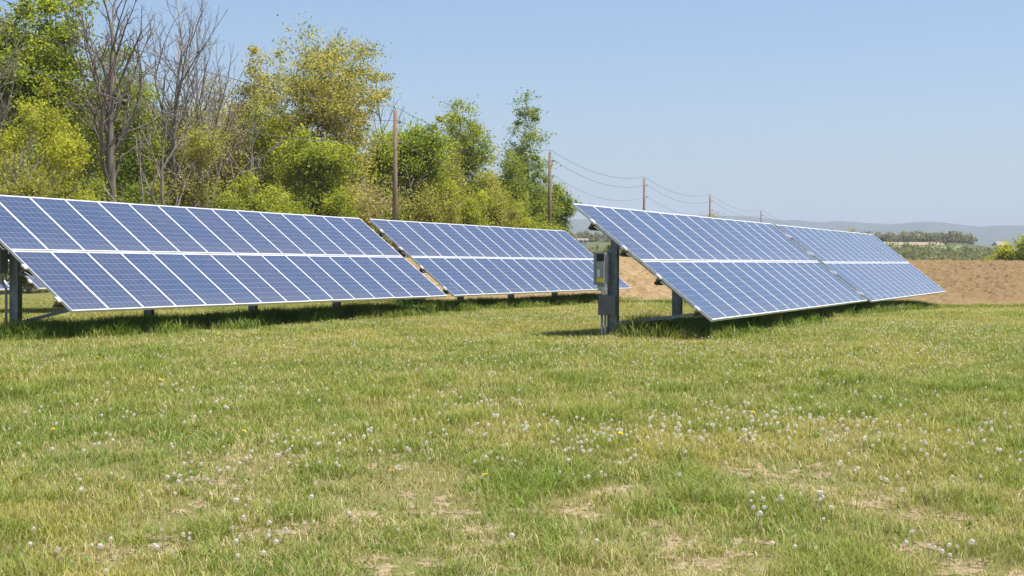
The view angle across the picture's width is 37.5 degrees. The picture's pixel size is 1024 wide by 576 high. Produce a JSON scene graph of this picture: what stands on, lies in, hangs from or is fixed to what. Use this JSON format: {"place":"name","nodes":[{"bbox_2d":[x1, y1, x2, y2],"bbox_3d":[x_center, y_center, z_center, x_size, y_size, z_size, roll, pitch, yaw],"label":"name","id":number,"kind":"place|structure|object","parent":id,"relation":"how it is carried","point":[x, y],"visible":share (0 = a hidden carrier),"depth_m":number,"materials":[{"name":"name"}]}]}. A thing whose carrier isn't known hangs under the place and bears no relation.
{"place":"outdoors","nodes":[
{"label":"outdoors","id":0,"kind":"place"},
{"bbox_2d":[0,215,1023,575],"bbox_3d":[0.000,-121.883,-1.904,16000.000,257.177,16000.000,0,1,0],"label":"ground","id":1,"kind":"structure","parent":0,"point":[986,237],"depth_m":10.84,"materials":[{"name":"green plant"}]},
{"bbox_2d":[0,280,8,290],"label":"solar array","id":2,"kind":"object","parent":1,"relation":"on","point":[2,287],"visible":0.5,"depth_m":38.14,"materials":[{"name":"glass"}]},
{"bbox_2d":[0,150,21,195],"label":"utility pole","id":3,"kind":"object","parent":1,"relation":"on","point":[11,174],"visible":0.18,"depth_m":51.12,"materials":[{"name":"brown wood"}]},
{"bbox_2d":[0,58,763,222],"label":"overhead wire","id":4,"kind":"object","parent":3,"relation":"attached to","point":[281,136],"visible":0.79,"depth_m":68.34,"materials":[{"name":"metal"}]},
{"bbox_2d":[0,21,780,224],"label":"overhead wire","id":5,"kind":"object","parent":3,"relation":"attached to","point":[293,110],"visible":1,"depth_m":70.60,"materials":[{"name":"black metal"}]},
{"bbox_2d":[3,0,790,225],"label":"overhead wire","id":6,"kind":"object","parent":3,"relation":"attached to","point":[296,93],"visible":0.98,"depth_m":70.82,"materials":[{"name":"black metal"}]},
{"bbox_2d":[0,7,23,172],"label":"leafy tree","id":7,"kind":"object","parent":1,"relation":"on","point":[6,90],"visible":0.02,"depth_m":88.43,"materials":[{"name":"green plant"}]},
{"bbox_2d":[0,14,33,163],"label":"bare tree","id":8,"kind":"object","parent":1,"relation":"on","point":[5,113],"visible":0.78,"depth_m":77.85,"materials":[{"name":"grey plant"}]},
{"bbox_2d":[0,133,38,291],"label":"bush","id":9,"kind":"object","parent":1,"relation":"on","point":[9,164],"visible":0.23,"depth_m":69.59,"materials":[{"name":"green plant"}]},
{"bbox_2d":[3,131,37,192],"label":"bare sapling","id":10,"kind":"object","parent":1,"relation":"on","point":[20,164],"visible":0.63,"depth_m":67.26,"materials":[{"name":"grey plant"}]},
{"bbox_2d":[1,111,39,281],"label":"green tree","id":11,"kind":"object","parent":1,"relation":"on","point":[15,150],"visible":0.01,"depth_m":99.58,"materials":[{"name":"green plant"}]},
{"bbox_2d":[0,251,46,294],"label":"solar array","id":12,"kind":"object","parent":1,"relation":"on","point":[34,283],"visible":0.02,"depth_m":39.39,"materials":[{"name":"glass"}]},
{"bbox_2d":[0,93,77,290],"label":"bush","id":13,"kind":"object","parent":1,"relation":"on","point":[21,138],"visible":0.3,"depth_m":71.65,"materials":[{"name":"green plant"}]},
{"bbox_2d":[0,142,79,292],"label":"bare sapling","id":14,"kind":"object","parent":1,"relation":"on","point":[33,171],"visible":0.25,"depth_m":68.95,"materials":[{"name":"grey plant"}]},
{"bbox_2d":[0,163,85,292],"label":"bush","id":15,"kind":"object","parent":1,"relation":"on","point":[32,186],"visible":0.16,"depth_m":66.03,"materials":[{"name":"green plant"}]},
{"bbox_2d":[6,109,97,199],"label":"bush","id":16,"kind":"object","parent":1,"relation":"on","point":[63,120],"visible":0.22,"depth_m":72.35,"materials":[{"name":"green plant"}]},
{"bbox_2d":[39,153,65,291],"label":"bare sapling","id":17,"kind":"object","parent":1,"relation":"on","point":[53,177],"visible":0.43,"depth_m":68.93,"materials":[{"name":"grey plant"}]},
{"bbox_2d":[0,0,120,153],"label":"leafy tree","id":18,"kind":"object","parent":1,"relation":"on","point":[44,56],"visible":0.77,"depth_m":83.82,"materials":[{"name":"green plant"}]},
{"bbox_2d":[15,124,115,200],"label":"bush","id":19,"kind":"object","parent":1,"relation":"on","point":[74,148],"visible":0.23,"depth_m":69.85,"materials":[{"name":"green plant"}]},
{"bbox_2d":[27,83,133,200],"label":"green tree","id":20,"kind":"object","parent":1,"relation":"on","point":[72,138],"visible":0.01,"depth_m":102.45,"materials":[{"name":"green plant"}]},
{"bbox_2d":[77,169,117,201],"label":"bush","id":21,"kind":"object","parent":1,"relation":"on","point":[98,187],"visible":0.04,"depth_m":77.66,"materials":[{"name":"green plant"}]},
{"bbox_2d":[95,543,102,564],"bbox_3d":[-2.183,1.422,7.937,0.033,0.159,0.035,13,-9,-8],"label":"dandelion","id":22,"kind":"object","parent":1,"relation":"on","point":[99,546],"visible":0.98,"depth_m":7.94,"materials":[{"name":"white plant"}]},
{"bbox_2d":[55,0,188,201],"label":"bare tree","id":23,"kind":"object","parent":1,"relation":"on","point":[109,148],"visible":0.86,"depth_m":81.41,"materials":[{"name":"grey plant"}]},
{"bbox_2d":[96,121,158,204],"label":"bare sapling","id":24,"kind":"object","parent":1,"relation":"on","point":[139,159],"visible":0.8,"depth_m":77.96,"materials":[{"name":"grey plant"}]},
{"bbox_2d":[76,41,182,202],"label":"green tree","id":25,"kind":"object","parent":1,"relation":"on","point":[117,124],"visible":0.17,"depth_m":96.91,"materials":[{"name":"green plant"}]},
{"bbox_2d":[102,176,170,205],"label":"bush","id":26,"kind":"object","parent":1,"relation":"on","point":[134,186],"visible":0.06,"depth_m":79.90,"materials":[{"name":"green plant"}]},
{"bbox_2d":[106,64,177,203],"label":"airy tree","id":27,"kind":"object","parent":1,"relation":"on","point":[149,171],"visible":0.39,"depth_m":89.68,"materials":[{"name":"green plant"}]},
{"bbox_2d":[119,108,186,191],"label":"green tree","id":28,"kind":"object","parent":1,"relation":"on","point":[160,140],"visible":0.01,"depth_m":110.50,"materials":[{"name":"green plant"}]},
{"bbox_2d":[142,84,190,206],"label":"airy tree","id":29,"kind":"object","parent":1,"relation":"on","point":[169,125],"visible":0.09,"depth_m":95.42,"materials":[{"name":"green plant"}]},
{"bbox_2d":[134,96,199,206],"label":"bare sapling","id":30,"kind":"object","parent":1,"relation":"on","point":[161,185],"visible":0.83,"depth_m":79.75,"materials":[{"name":"grey plant"}]},
{"bbox_2d":[137,165,201,204],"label":"bush","id":31,"kind":"object","parent":1,"relation":"on","point":[156,189],"visible":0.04,"depth_m":81.59,"materials":[{"name":"green plant"}]},
{"bbox_2d":[110,0,245,206],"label":"bare tree","id":32,"kind":"object","parent":1,"relation":"on","point":[183,69],"visible":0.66,"depth_m":93.75,"materials":[{"name":"grey plant"}]},
{"bbox_2d":[181,532,184,555],"bbox_3d":[-1.799,1.412,8.257,0.030,0.154,0.027,0,1,22],"label":"dandelion","id":33,"kind":"object","parent":1,"relation":"on","point":[183,534],"visible":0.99,"depth_m":8.25,"materials":[{"name":"white plant"}]},
{"bbox_2d":[168,116,241,208],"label":"forked tree","id":34,"kind":"object","parent":1,"relation":"on","point":[201,148],"visible":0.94,"depth_m":83.57,"materials":[{"name":"green plant"}]},
{"bbox_2d":[179,95,237,208],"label":"green tree","id":35,"kind":"object","parent":1,"relation":"on","point":[205,124],"visible":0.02,"depth_m":115.17,"materials":[{"name":"green plant"}]},
{"bbox_2d":[168,42,258,205],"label":"bare tree","id":36,"kind":"object","parent":1,"relation":"on","point":[215,126],"visible":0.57,"depth_m":89.10,"materials":[{"name":"grey plant"}]},
{"bbox_2d":[191,71,248,189],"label":"budding tree","id":37,"kind":"object","parent":1,"relation":"on","point":[217,95],"visible":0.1,"depth_m":100.77,"materials":[{"name":"green plant"}]},
{"bbox_2d":[195,180,250,210],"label":"bush","id":38,"kind":"object","parent":1,"relation":"on","point":[221,199],"visible":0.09,"depth_m":83.65,"materials":[{"name":"green plant"}]},
{"bbox_2d":[0,195,446,323],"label":"solar array","id":39,"kind":"object","parent":1,"relation":"on","point":[76,256],"visible":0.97,"depth_m":30.79,"materials":[{"name":"glass"}]},
{"bbox_2d":[0,247,10,321],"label":"inverter","id":40,"kind":"object","parent":39,"relation":"attached to","point":[5,256],"visible":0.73,"depth_m":26.86,"materials":[{"name":"grey paint"}]},
{"bbox_2d":[192,90,263,206],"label":"bare sapling","id":41,"kind":"object","parent":1,"relation":"on","point":[219,169],"visible":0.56,"depth_m":86.31,"materials":[{"name":"grey plant"}]},
{"bbox_2d":[221,117,268,202],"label":"bare sapling","id":42,"kind":"object","parent":1,"relation":"on","point":[244,153],"visible":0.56,"depth_m":89.91,"materials":[{"name":"grey plant"}]},
{"bbox_2d":[219,162,274,211],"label":"bush","id":43,"kind":"object","parent":1,"relation":"on","point":[255,201],"visible":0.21,"depth_m":85.57,"materials":[{"name":"green plant"}]},
{"bbox_2d":[205,129,296,205],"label":"green tree","id":44,"kind":"object","parent":1,"relation":"on","point":[247,163],"depth_m":111.51,"materials":[{"name":"green plant"}]},
{"bbox_2d":[223,97,283,205],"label":"bare sapling","id":45,"kind":"object","parent":1,"relation":"on","point":[271,149],"visible":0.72,"depth_m":88.20,"materials":[{"name":"grey plant"}]},
{"bbox_2d":[217,40,290,198],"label":"oak tree","id":46,"kind":"object","parent":1,"relation":"on","point":[254,51],"visible":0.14,"depth_m":97.20,"materials":[{"name":"green plant"}]},
{"bbox_2d":[249,176,316,214],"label":"bush","id":47,"kind":"object","parent":1,"relation":"on","point":[278,205],"visible":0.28,"depth_m":83.17,"materials":[{"name":"green plant"}]},
{"bbox_2d":[279,117,312,206],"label":"green tree","id":48,"kind":"object","parent":1,"relation":"on","point":[292,160],"visible":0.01,"depth_m":115.52,"materials":[{"name":"green plant"}]},
{"bbox_2d":[227,12,401,189],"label":"oak tree","id":49,"kind":"object","parent":1,"relation":"on","point":[334,89],"visible":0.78,"depth_m":94.82,"materials":[{"name":"green plant"}]},
{"bbox_2d":[262,123,382,216],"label":"fresh tree","id":50,"kind":"object","parent":1,"relation":"on","point":[314,162],"visible":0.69,"depth_m":88.82,"materials":[{"name":"green plant"}]},
{"bbox_2d":[292,127,375,201],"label":"green tree","id":51,"kind":"object","parent":1,"relation":"on","point":[359,172],"visible":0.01,"depth_m":105.28,"materials":[{"name":"green plant"}]},
{"bbox_2d":[306,179,372,227],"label":"bush","id":52,"kind":"object","parent":1,"relation":"on","point":[341,207],"visible":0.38,"depth_m":87.61,"materials":[{"name":"green plant"}]},
{"bbox_2d":[344,124,364,215],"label":"bare sapling","id":53,"kind":"object","parent":1,"relation":"on","point":[346,137],"visible":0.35,"depth_m":91.96,"materials":[{"name":"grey plant"}]},
{"bbox_2d":[334,161,416,248],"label":"bush","id":54,"kind":"object","parent":1,"relation":"on","point":[364,217],"visible":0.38,"depth_m":89.91,"materials":[{"name":"green plant"}]},
{"bbox_2d":[355,191,424,257],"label":"bush","id":55,"kind":"object","parent":1,"relation":"on","point":[389,216],"visible":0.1,"depth_m":93.33,"materials":[{"name":"green plant"}]},
{"bbox_2d":[392,107,400,250],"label":"utility pole","id":56,"kind":"object","parent":1,"relation":"on","point":[394,204],"visible":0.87,"depth_m":87.79,"materials":[{"name":"brown wood"}]},
{"bbox_2d":[360,112,462,220],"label":"dense tree","id":57,"kind":"object","parent":1,"relation":"on","point":[417,164],"visible":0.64,"depth_m":102.52,"materials":[{"name":"green plant"}]},
{"bbox_2d":[403,167,434,220],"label":"bare sapling","id":58,"kind":"object","parent":1,"relation":"on","point":[413,191],"visible":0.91,"depth_m":97.68,"materials":[{"name":"grey plant"}]},
{"bbox_2d":[403,178,467,255],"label":"bush","id":59,"kind":"object","parent":1,"relation":"on","point":[430,214],"visible":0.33,"depth_m":97.53,"materials":[{"name":"green plant"}]},
{"bbox_2d":[436,151,486,218],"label":"airy tree","id":60,"kind":"object","parent":1,"relation":"on","point":[452,173],"visible":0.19,"depth_m":111.49,"materials":[{"name":"green plant"}]},
{"bbox_2d":[432,94,504,198],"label":"slim tree","id":61,"kind":"object","parent":1,"relation":"on","point":[474,161],"visible":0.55,"depth_m":115.20,"materials":[{"name":"green plant"}]},
{"bbox_2d":[446,184,507,225],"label":"bush","id":62,"kind":"object","parent":1,"relation":"on","point":[474,217],"visible":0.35,"depth_m":109.31,"materials":[{"name":"green plant"}]},
{"bbox_2d":[463,165,520,216],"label":"airy tree","id":63,"kind":"object","parent":1,"relation":"on","point":[493,183],"visible":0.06,"depth_m":117.88,"materials":[{"name":"green plant"}]},
{"bbox_2d":[470,165,528,227],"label":"bush","id":64,"kind":"object","parent":1,"relation":"on","point":[502,217],"visible":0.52,"depth_m":113.47,"materials":[{"name":"green plant"}]},
{"bbox_2d":[369,219,630,301],"bbox_3d":[0.175,-0.363,48.010,2.612,3.282,15.345,0,1,23],"label":"solar array","id":65,"kind":"object","parent":1,"relation":"on","point":[459,261],"visible":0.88,"depth_m":46.05,"materials":[{"name":"photovoltaic glass"},{"name":"aluminium"},{"name":"galvanised steel"}]},
{"bbox_2d":[509,532,514,549],"bbox_3d":[0.008,1.407,8.213,0.034,0.160,0.034,-18,16,-33],"label":"dandelion","id":66,"kind":"object","parent":1,"relation":"on","point":[511,534],"visible":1,"depth_m":8.20,"materials":[{"name":"white plant"}]},
{"bbox_2d":[8,307,1023,572],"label":"distant dandelions","id":67,"kind":"object","parent":1,"relation":"on","point":[610,393],"visible":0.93,"depth_m":16.20,"materials":[{"name":"white plant"}]},
{"bbox_2d":[494,151,538,220],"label":"green tree","id":68,"kind":"object","parent":1,"relation":"on","point":[524,193],"visible":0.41,"depth_m":121.24,"materials":[{"name":"green plant"}]},
{"bbox_2d":[500,187,555,229],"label":"bush","id":69,"kind":"object","parent":1,"relation":"on","point":[525,221],"visible":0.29,"depth_m":117.78,"materials":[{"name":"green plant"}]},
{"bbox_2d":[496,87,568,228],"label":"slim tree","id":70,"kind":"object","parent":1,"relation":"on","point":[534,167],"visible":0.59,"depth_m":125.46,"materials":[{"name":"green plant"}]},
{"bbox_2d":[531,207,566,230],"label":"bush","id":71,"kind":"object","parent":1,"relation":"on","point":[556,228],"visible":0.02,"depth_m":125.51,"materials":[{"name":"green plant"}]},
{"bbox_2d":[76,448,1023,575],"bbox_3d":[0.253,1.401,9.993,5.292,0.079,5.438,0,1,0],"label":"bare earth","id":72,"kind":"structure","parent":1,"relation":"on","point":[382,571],"depth_m":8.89,"materials":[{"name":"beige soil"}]},
{"bbox_2d":[548,150,553,229],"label":"utility pole","id":73,"kind":"object","parent":1,"relation":"on","point":[549,191],"visible":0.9,"depth_m":120.78,"materials":[{"name":"brown wood"}]},
{"bbox_2d":[526,187,578,233],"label":"green tree","id":74,"kind":"object","parent":1,"relation":"on","point":[556,219],"visible":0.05,"depth_m":136.22,"materials":[{"name":"green plant"}]},
{"bbox_2d":[542,180,581,233],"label":"green tree","id":75,"kind":"object","parent":1,"relation":"on","point":[567,209],"visible":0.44,"depth_m":136.37,"materials":[{"name":"green plant"}]},
{"bbox_2d":[576,238,588,244],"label":"house","id":76,"kind":"structure","parent":1,"relation":"on","point":[582,241],"depth_m":617.64,"materials":[{"name":"white"}]},
{"bbox_2d":[566,230,610,254],"bbox_3d":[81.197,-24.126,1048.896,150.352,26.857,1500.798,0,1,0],"label":"distant wood","id":77,"kind":"object","parent":1,"relation":"on","point":[592,237],"visible":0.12,"depth_m":779.12,"materials":[{"name":"green plant"}]},
{"bbox_2d":[605,244,621,255],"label":"distant hedge","id":78,"kind":"object","parent":1,"relation":"on","point":[608,247],"visible":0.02,"depth_m":127.42,"materials":[{"name":"green plant"}]},
{"bbox_2d":[643,177,645,210],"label":"utility pole","id":79,"kind":"object","parent":1,"relation":"on","point":[644,197],"visible":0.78,"depth_m":158.27,"materials":[{"name":"brown wood"}]},
{"bbox_2d":[709,196,712,216],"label":"utility pole","id":80,"kind":"object","parent":1,"relation":"on","point":[710,206],"visible":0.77,"depth_m":197.76,"materials":[{"name":"brown wood"}]},
{"bbox_2d":[707,210,725,217],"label":"budding tree","id":81,"kind":"object","parent":1,"relation":"on","point":[713,215],"visible":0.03,"depth_m":300.00,"materials":[{"name":"grey plant"}]},
{"bbox_2d":[571,203,866,335],"bbox_3d":[5.260,-0.074,33.653,2.634,3.130,15.345,0,1,23],"label":"solar array","id":82,"kind":"object","parent":1,"relation":"on","point":[713,269],"visible":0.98,"depth_m":30.86,"materials":[{"name":"photovoltaic glass"},{"name":"aluminium"},{"name":"galvanised steel"}]},
{"bbox_2d":[594,252,612,294],"bbox_3d":[1.625,-0.247,26.930,0.275,0.777,0.272,0,1,23],"label":"inverter","id":83,"kind":"object","parent":82,"relation":"attached to","point":[603,267],"visible":1,"depth_m":26.85,"materials":[{"name":"grey paint"}]},
{"bbox_2d":[598,294,616,337],"bbox_3d":[1.717,0.619,26.962,0.320,1.120,0.155,0,1,23],"label":"junction box","id":84,"kind":"object","parent":82,"relation":"attached to","point":[607,304],"visible":0.82,"depth_m":26.90,"materials":[{"name":"grey metal"}]},
{"bbox_2d":[757,511,762,533],"bbox_3d":[1.460,1.391,8.889,0.035,0.159,0.034,1,3,-41],"label":"dandelion","id":85,"kind":"object","parent":1,"relation":"on","point":[760,512],"visible":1,"depth_m":8.89,"materials":[{"name":"white plant"}]},
{"bbox_2d":[775,225,945,301],"bbox_3d":[11.368,-0.287,47.613,2.629,3.117,15.345,0,1,23],"label":"solar array","id":86,"kind":"object","parent":1,"relation":"on","point":[871,268],"visible":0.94,"depth_m":45.86,"materials":[{"name":"photovoltaic glass"},{"name":"aluminium"},{"name":"galvanised steel"}]},
{"bbox_2d":[829,229,977,244],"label":"distant wood","id":87,"kind":"object","parent":1,"relation":"on","point":[942,237],"visible":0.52,"depth_m":772.33,"materials":[{"name":"green plant"}]},
{"bbox_2d":[884,240,1001,260],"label":"distant wood","id":88,"kind":"object","parent":1,"relation":"on","point":[907,250],"visible":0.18,"depth_m":442.95,"materials":[{"name":"green plant"}]},
{"bbox_2d":[969,539,974,556],"bbox_3d":[2.486,1.435,8.150,0.035,0.158,0.032,0,1,14],"label":"dandelion","id":89,"kind":"object","parent":1,"relation":"on","point":[972,541],"visible":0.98,"depth_m":8.14,"materials":[{"name":"white plant"}]},
{"bbox_2d":[992,242,1007,249],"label":"house","id":90,"kind":"structure","parent":1,"relation":"on","point":[996,244],"depth_m":664.59,"materials":[{"name":"white"}]},
{"bbox_2d":[981,233,1023,260],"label":"bush","id":91,"kind":"object","parent":1,"relation":"on","point":[1004,253],"visible":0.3,"depth_m":148.99,"materials":[{"name":"green plant"}]},
{"bbox_2d":[0,0,1023,226],"label":"sky","id":92,"kind":"structure","parent":0,"point":[863,111],"materials":[{"name":"blue"}]},
{"bbox_2d":[1,255,1023,304],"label":"ploughed field","id":93,"kind":"structure","parent":0,"point":[965,282],"depth_m":68.70,"materials":[{"name":"soil"}]},
{"bbox_2d":[9,71,99,193],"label":"airy tree","id":94,"kind":"object","parent":93,"relation":"on","point":[53,108],"visible":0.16,"depth_m":79.66,"materials":[{"name":"green plant"}]},
{"bbox_2d":[64,104,129,200],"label":"airy tree","id":95,"kind":"object","parent":93,"relation":"on","point":[94,144],"visible":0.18,"depth_m":83.62,"materials":[{"name":"green plant"}]},
{"bbox_2d":[164,99,230,207],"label":"airy tree","id":96,"kind":"object","parent":93,"relation":"on","point":[188,198],"visible":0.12,"depth_m":93.47,"materials":[{"name":"green plant"}]},
{"bbox_2d":[181,96,254,208],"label":"airy tree","id":97,"kind":"object","parent":93,"relation":"on","point":[235,169],"visible":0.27,"depth_m":91.60,"materials":[{"name":"green plant"}]},
{"bbox_2d":[228,82,301,208],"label":"airy tree","id":98,"kind":"object","parent":93,"relation":"on","point":[265,146],"visible":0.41,"depth_m":91.47,"materials":[{"name":"green plant"}]},
{"bbox_2d":[308,95,385,215],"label":"airy tree","id":99,"kind":"object","parent":93,"relation":"on","point":[362,174],"visible":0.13,"depth_m":99.82,"materials":[{"name":"green plant"}]},
{"bbox_2d":[356,86,406,152],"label":"bare tree","id":100,"kind":"object","parent":93,"relation":"on","point":[378,110],"visible":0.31,"depth_m":107.66,"materials":[{"name":"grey plant"}]},
{"bbox_2d":[355,125,416,220],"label":"airy tree","id":101,"kind":"object","parent":93,"relation":"on","point":[384,158],"visible":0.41,"depth_m":101.56,"materials":[{"name":"green plant"}]},
{"bbox_2d":[402,127,474,220],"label":"airy tree","id":102,"kind":"object","parent":93,"relation":"on","point":[451,186],"visible":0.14,"depth_m":107.76,"materials":[{"name":"green plant"}]},
{"bbox_2d":[884,242,944,244],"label":"tilled field","id":103,"kind":"structure","parent":0,"point":[917,243],"depth_m":649.62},
{"bbox_2d":[890,246,962,250],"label":"crop field","id":104,"kind":"structure","parent":0,"point":[958,247],"depth_m":590.64,"materials":[{"name":"green plant"}]}
]}

